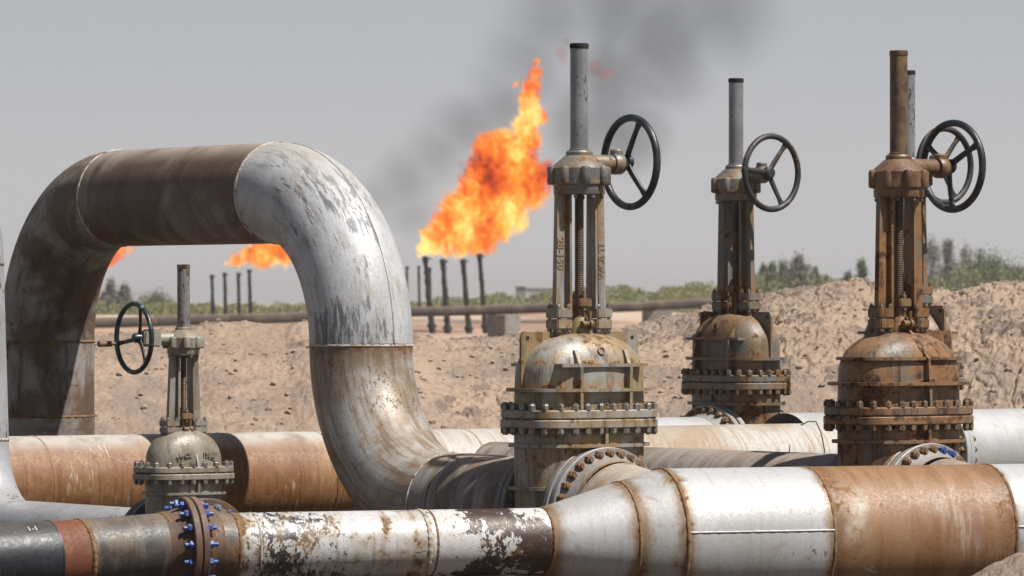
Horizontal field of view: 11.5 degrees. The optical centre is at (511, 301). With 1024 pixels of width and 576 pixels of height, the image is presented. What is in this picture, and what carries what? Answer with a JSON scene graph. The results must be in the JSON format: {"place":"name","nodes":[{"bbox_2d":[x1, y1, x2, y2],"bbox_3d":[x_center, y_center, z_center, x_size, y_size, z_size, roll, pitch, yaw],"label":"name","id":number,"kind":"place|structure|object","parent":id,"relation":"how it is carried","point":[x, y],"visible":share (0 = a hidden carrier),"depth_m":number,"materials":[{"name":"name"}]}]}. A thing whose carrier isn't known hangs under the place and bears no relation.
{"place":"outdoors","nodes":[
{"label":"outdoors","id":0,"kind":"place"},
{"bbox_2d":[0,0,1023,301],"label":"sky","id":1,"kind":"structure","parent":0,"point":[453,116],"materials":[{"name":"grey"}]},
{"bbox_2d":[94,277,1023,575],"bbox_3d":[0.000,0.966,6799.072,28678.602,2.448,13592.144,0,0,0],"label":"ground","id":2,"kind":"structure","parent":0,"point":[998,349],"depth_m":51.76,"materials":[{"name":"beige sand"}]},
{"bbox_2d":[99,276,120,314],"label":"tamarisk tree","id":3,"kind":"object","parent":2,"relation":"on","point":[110,291],"visible":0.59,"depth_m":434.70,"materials":[{"name":"grey plant"}]},
{"bbox_2d":[114,281,138,314],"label":"tamarisk tree","id":4,"kind":"object","parent":2,"relation":"on","point":[124,296],"visible":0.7,"depth_m":414.15,"materials":[{"name":"grey plant"}]},
{"bbox_2d":[134,287,174,310],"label":"tamarisk tree","id":5,"kind":"object","parent":2,"relation":"on","point":[156,298],"visible":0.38,"depth_m":454.63,"materials":[{"name":"green plant"}]},
{"bbox_2d":[97,264,234,514],"bbox_3d":[-2.143,0.818,31.874,0.814,2.104,0.713,0,0,-35],"label":"gate valve","id":6,"kind":"object","parent":2,"relation":"on","point":[183,457],"visible":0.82,"depth_m":31.82,"materials":[{"name":"metal"}]},
{"bbox_2d":[0,227,144,523],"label":"riser pipe","id":7,"kind":"object","parent":6,"relation":"attached to","point":[15,506],"visible":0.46,"depth_m":33.58,"materials":[{"name":"metal"}]},
{"bbox_2d":[210,274,215,313],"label":"flare stack","id":8,"kind":"object","parent":2,"relation":"on","point":[212,276],"visible":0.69,"depth_m":299.92,"materials":[{"name":"grey metal"}]},
{"bbox_2d":[222,272,227,313],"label":"flare stack","id":9,"kind":"object","parent":2,"relation":"on","point":[224,274],"visible":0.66,"depth_m":299.91,"materials":[{"name":"grey metal"}]},
{"bbox_2d":[236,272,241,313],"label":"flare stack","id":10,"kind":"object","parent":2,"relation":"on","point":[238,274],"visible":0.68,"depth_m":299.92,"materials":[{"name":"grey metal"}]},
{"bbox_2d":[247,269,252,313],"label":"flare stack","id":11,"kind":"object","parent":2,"relation":"on","point":[249,271],"visible":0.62,"depth_m":299.91,"materials":[{"name":"grey metal"}]},
{"bbox_2d":[405,266,409,286],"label":"flare stack","id":12,"kind":"object","parent":2,"relation":"on","point":[406,267],"visible":0.34,"depth_m":329.93,"materials":[{"name":"grey metal"}]},
{"bbox_2d":[417,266,420,306],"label":"flare stack","id":13,"kind":"object","parent":2,"relation":"on","point":[419,291],"visible":0.61,"depth_m":329.93,"materials":[{"name":"grey metal"}]},
{"bbox_2d":[9,423,836,512],"bbox_3d":[-0.712,1.315,37.825,8.144,0.721,0.721,0,0,-33],"label":"long pipe","id":14,"kind":"object","parent":2,"relation":"on","point":[284,471],"visible":0.37,"depth_m":36.76,"materials":[{"name":"brown metal"}]},
{"bbox_2d":[764,412,824,423],"bbox_3d":[2.518,1.240,40.414,0.950,0.711,0.711,0,0,-41],"label":"branch pipe","id":15,"kind":"object","parent":14,"relation":"attached to","point":[786,418],"visible":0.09,"depth_m":40.25,"materials":[{"name":"white metal"}]},
{"bbox_2d":[801,421,824,452],"bbox_3d":[2.343,1.143,39.167,0.060,0.435,0.337,0,0,-34],"label":"loose wire","id":16,"kind":"object","parent":14,"relation":"hanging from","point":[819,430],"visible":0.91,"depth_m":39.12,"materials":[{"name":"grey metal"}]},
{"bbox_2d":[422,256,436,333],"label":"flare stack","id":17,"kind":"object","parent":2,"relation":"on","point":[431,326],"visible":0.87,"depth_m":279.88,"materials":[{"name":"black metal"}]},
{"bbox_2d":[428,267,431,295],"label":"flare stack","id":18,"kind":"object","parent":2,"relation":"on","point":[429,268],"visible":0.42,"depth_m":329.94,"materials":[{"name":"grey metal"}]},
{"bbox_2d":[440,259,452,333],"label":"flare stack","id":19,"kind":"object","parent":2,"relation":"on","point":[447,327],"visible":0.88,"depth_m":279.88,"materials":[{"name":"grey metal"}]},
{"bbox_2d":[460,259,473,333],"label":"flare stack","id":20,"kind":"object","parent":2,"relation":"on","point":[468,327],"visible":0.81,"depth_m":279.88,"materials":[{"name":"grey metal"}]},
{"bbox_2d":[477,253,486,332],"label":"flare stack","id":21,"kind":"object","parent":2,"relation":"on","point":[482,292],"visible":0.78,"depth_m":279.89,"materials":[{"name":"black metal"}]},
{"bbox_2d":[487,308,520,336],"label":"pipe support","id":22,"kind":"object","parent":2,"relation":"on","point":[499,325],"visible":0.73,"depth_m":244.33,"materials":[{"name":"concrete"}]},
{"bbox_2d":[0,463,1023,575],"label":"header pipe","id":23,"kind":"object","parent":2,"relation":"on","point":[930,520],"visible":1,"depth_m":31.98,"materials":[{"name":"white metal"}]},
{"bbox_2d":[199,498,246,512],"bbox_3d":[-1.792,1.550,31.529,0.635,0.635,0.449,0,0,-35],"label":"branch pipe","id":24,"kind":"object","parent":23,"relation":"attached to","point":[211,502],"visible":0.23,"depth_m":31.70,"materials":[{"name":"brown metal"}]},
{"bbox_2d":[550,447,651,503],"bbox_3d":[0.920,1.430,32.770,0.900,0.951,1.108,0,0,-35],"label":"branch pipe","id":25,"kind":"object","parent":23,"relation":"attached to","point":[601,472],"visible":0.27,"depth_m":32.97,"materials":[{"name":"beige metal"}]},
{"bbox_2d":[891,443,969,464],"bbox_3d":[3.122,1.430,33.764,0.900,0.950,1.062,0,0,-38],"label":"branch pipe","id":26,"kind":"object","parent":23,"relation":"attached to","point":[938,457],"visible":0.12,"depth_m":34.02,"materials":[{"name":"white metal"}]},
{"bbox_2d":[515,286,525,297],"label":"site cabin","id":27,"kind":"object","parent":2,"relation":"on","point":[520,290],"visible":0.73,"depth_m":690.00,"materials":[{"name":"grey"}]},
{"bbox_2d":[525,287,552,297],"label":"site cabin","id":28,"kind":"object","parent":2,"relation":"on","point":[530,291],"visible":0.12,"depth_m":700.00,"materials":[{"name":"white"}]},
{"bbox_2d":[94,277,1023,429],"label":"loose stones","id":29,"kind":"object","parent":2,"relation":"on","point":[433,420],"visible":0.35,"depth_m":51.82,"materials":[{"name":"beige stone"}]},
{"bbox_2d":[96,261,1023,315],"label":"scrub belt","id":30,"kind":"object","parent":2,"relation":"on","point":[616,294],"visible":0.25,"depth_m":412.76,"materials":[{"name":"green plant"}]},
{"bbox_2d":[499,43,660,575],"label":"gate valve","id":31,"kind":"object","parent":2,"relation":"on","point":[578,389],"visible":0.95,"depth_m":33.29,"materials":[{"name":"metal"}]},
{"bbox_2d":[4,141,513,510],"bbox_3d":[-1.768,0.424,36.605,0.904,3.152,7.121,0,0,-35],"label":"expansion loop","id":32,"kind":"object","parent":31,"relation":"attached to","point":[317,216],"visible":0.82,"depth_m":35.97,"materials":[{"name":"silver metal"}]},
{"bbox_2d":[642,303,671,320],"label":"pipe support","id":33,"kind":"object","parent":2,"relation":"on","point":[648,315],"visible":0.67,"depth_m":254.52,"materials":[{"name":"concrete"}]},
{"bbox_2d":[95,298,716,327],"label":"pipeline","id":34,"kind":"object","parent":33,"relation":"on","point":[161,321],"visible":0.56,"depth_m":240.22,"materials":[{"name":"grey metal"}]},
{"bbox_2d":[681,78,800,424],"bbox_3d":[1.826,-0.015,41.300,0.752,3.609,0.926,0,0,-41],"label":"gate valve","id":35,"kind":"object","parent":2,"relation":"on","point":[738,374],"visible":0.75,"depth_m":41.12,"materials":[{"name":"brown metal"}]},
{"bbox_2d":[657,405,737,425],"bbox_3d":[1.255,1.290,40.812,0.950,0.900,0.900,0,0,-41],"label":"branch pipe","id":36,"kind":"object","parent":35,"relation":"attached to","point":[701,418],"visible":0.19,"depth_m":40.88,"materials":[{"name":"white metal"}]},
{"bbox_2d":[755,262,767,291],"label":"tamarisk tree","id":37,"kind":"object","parent":2,"relation":"on","point":[762,268],"visible":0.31,"depth_m":442.32,"materials":[{"name":"green plant"}]},
{"bbox_2d":[764,260,780,292],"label":"tamarisk tree","id":38,"kind":"object","parent":2,"relation":"on","point":[772,270],"visible":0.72,"depth_m":415.09,"materials":[{"name":"green plant"}]},
{"bbox_2d":[762,254,791,290],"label":"tamarisk tree","id":39,"kind":"object","parent":2,"relation":"on","point":[782,265],"visible":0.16,"depth_m":422.09,"materials":[{"name":"green plant"}]},
{"bbox_2d":[778,249,820,288],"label":"tamarisk tree","id":40,"kind":"object","parent":2,"relation":"on","point":[802,267],"visible":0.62,"depth_m":406.83,"materials":[{"name":"grey plant"}]},
{"bbox_2d":[809,265,822,285],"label":"tamarisk tree","id":41,"kind":"object","parent":2,"relation":"on","point":[817,274],"visible":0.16,"depth_m":413.01,"materials":[{"name":"green plant"}]},
{"bbox_2d":[822,273,831,282],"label":"tamarisk tree","id":42,"kind":"object","parent":2,"relation":"on","point":[824,276],"visible":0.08,"depth_m":450.35,"materials":[{"name":"green plant"}]},
{"bbox_2d":[838,269,852,280],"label":"tamarisk tree","id":43,"kind":"object","parent":2,"relation":"on","point":[847,276],"visible":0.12,"depth_m":442.56,"materials":[{"name":"green plant"}]},
{"bbox_2d":[853,257,870,278],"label":"tamarisk tree","id":44,"kind":"object","parent":2,"relation":"on","point":[862,271],"visible":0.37,"depth_m":413.59,"materials":[{"name":"green plant"}]},
{"bbox_2d":[823,50,985,465],"bbox_3d":[2.626,0.101,34.400,1.050,3.609,0.753,0,0,-38],"label":"gate valve","id":45,"kind":"object","parent":2,"relation":"on","point":[898,383],"visible":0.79,"depth_m":34.26,"materials":[{"name":"brown metal"}]},
{"bbox_2d":[475,442,837,469],"bbox_3d":[0.947,1.405,36.548,0.900,0.900,4.900,0,0,-38],"label":"return pipe","id":46,"kind":"object","parent":45,"relation":"attached to","point":[656,457],"visible":0.12,"depth_m":35.63,"materials":[{"name":"white metal"}]},
{"bbox_2d":[857,70,977,463],"bbox_3d":[3.202,-0.065,41.000,0.752,3.609,0.926,0,0,-41],"label":"gate valve","id":47,"kind":"object","parent":2,"relation":"on","point":[936,318],"visible":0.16,"depth_m":40.84,"materials":[{"name":"brown metal"}]},
{"bbox_2d":[968,408,1023,463],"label":"outgoing pipe","id":48,"kind":"object","parent":47,"relation":"attached to","point":[998,434],"visible":0.31,"depth_m":41.26,"materials":[{"name":"white metal"}]},
{"bbox_2d":[927,229,944,286],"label":"tamarisk tree","id":49,"kind":"object","parent":2,"relation":"on","point":[931,257],"visible":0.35,"depth_m":445.13,"materials":[{"name":"grey plant"}]},
{"bbox_2d":[934,229,964,291],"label":"tamarisk tree","id":50,"kind":"object","parent":2,"relation":"on","point":[948,247],"visible":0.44,"depth_m":426.12,"materials":[{"name":"grey plant"}]},
{"bbox_2d":[951,240,975,289],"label":"tamarisk tree","id":51,"kind":"object","parent":2,"relation":"on","point":[964,251],"visible":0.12,"depth_m":433.59,"materials":[{"name":"grey plant"}]},
{"bbox_2d":[945,245,997,289],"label":"tamarisk tree","id":52,"kind":"object","parent":2,"relation":"on","point":[978,257],"visible":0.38,"depth_m":418.96,"materials":[{"name":"green plant"}]},
{"bbox_2d":[963,243,1016,286],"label":"tamarisk tree","id":53,"kind":"object","parent":2,"relation":"on","point":[994,264],"visible":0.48,"depth_m":416.31,"materials":[{"name":"green plant"}]},
{"bbox_2d":[982,253,1023,281],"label":"tamarisk tree","id":54,"kind":"object","parent":2,"relation":"on","point":[1019,268],"visible":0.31,"depth_m":415.38,"materials":[{"name":"green plant"}]}
]}

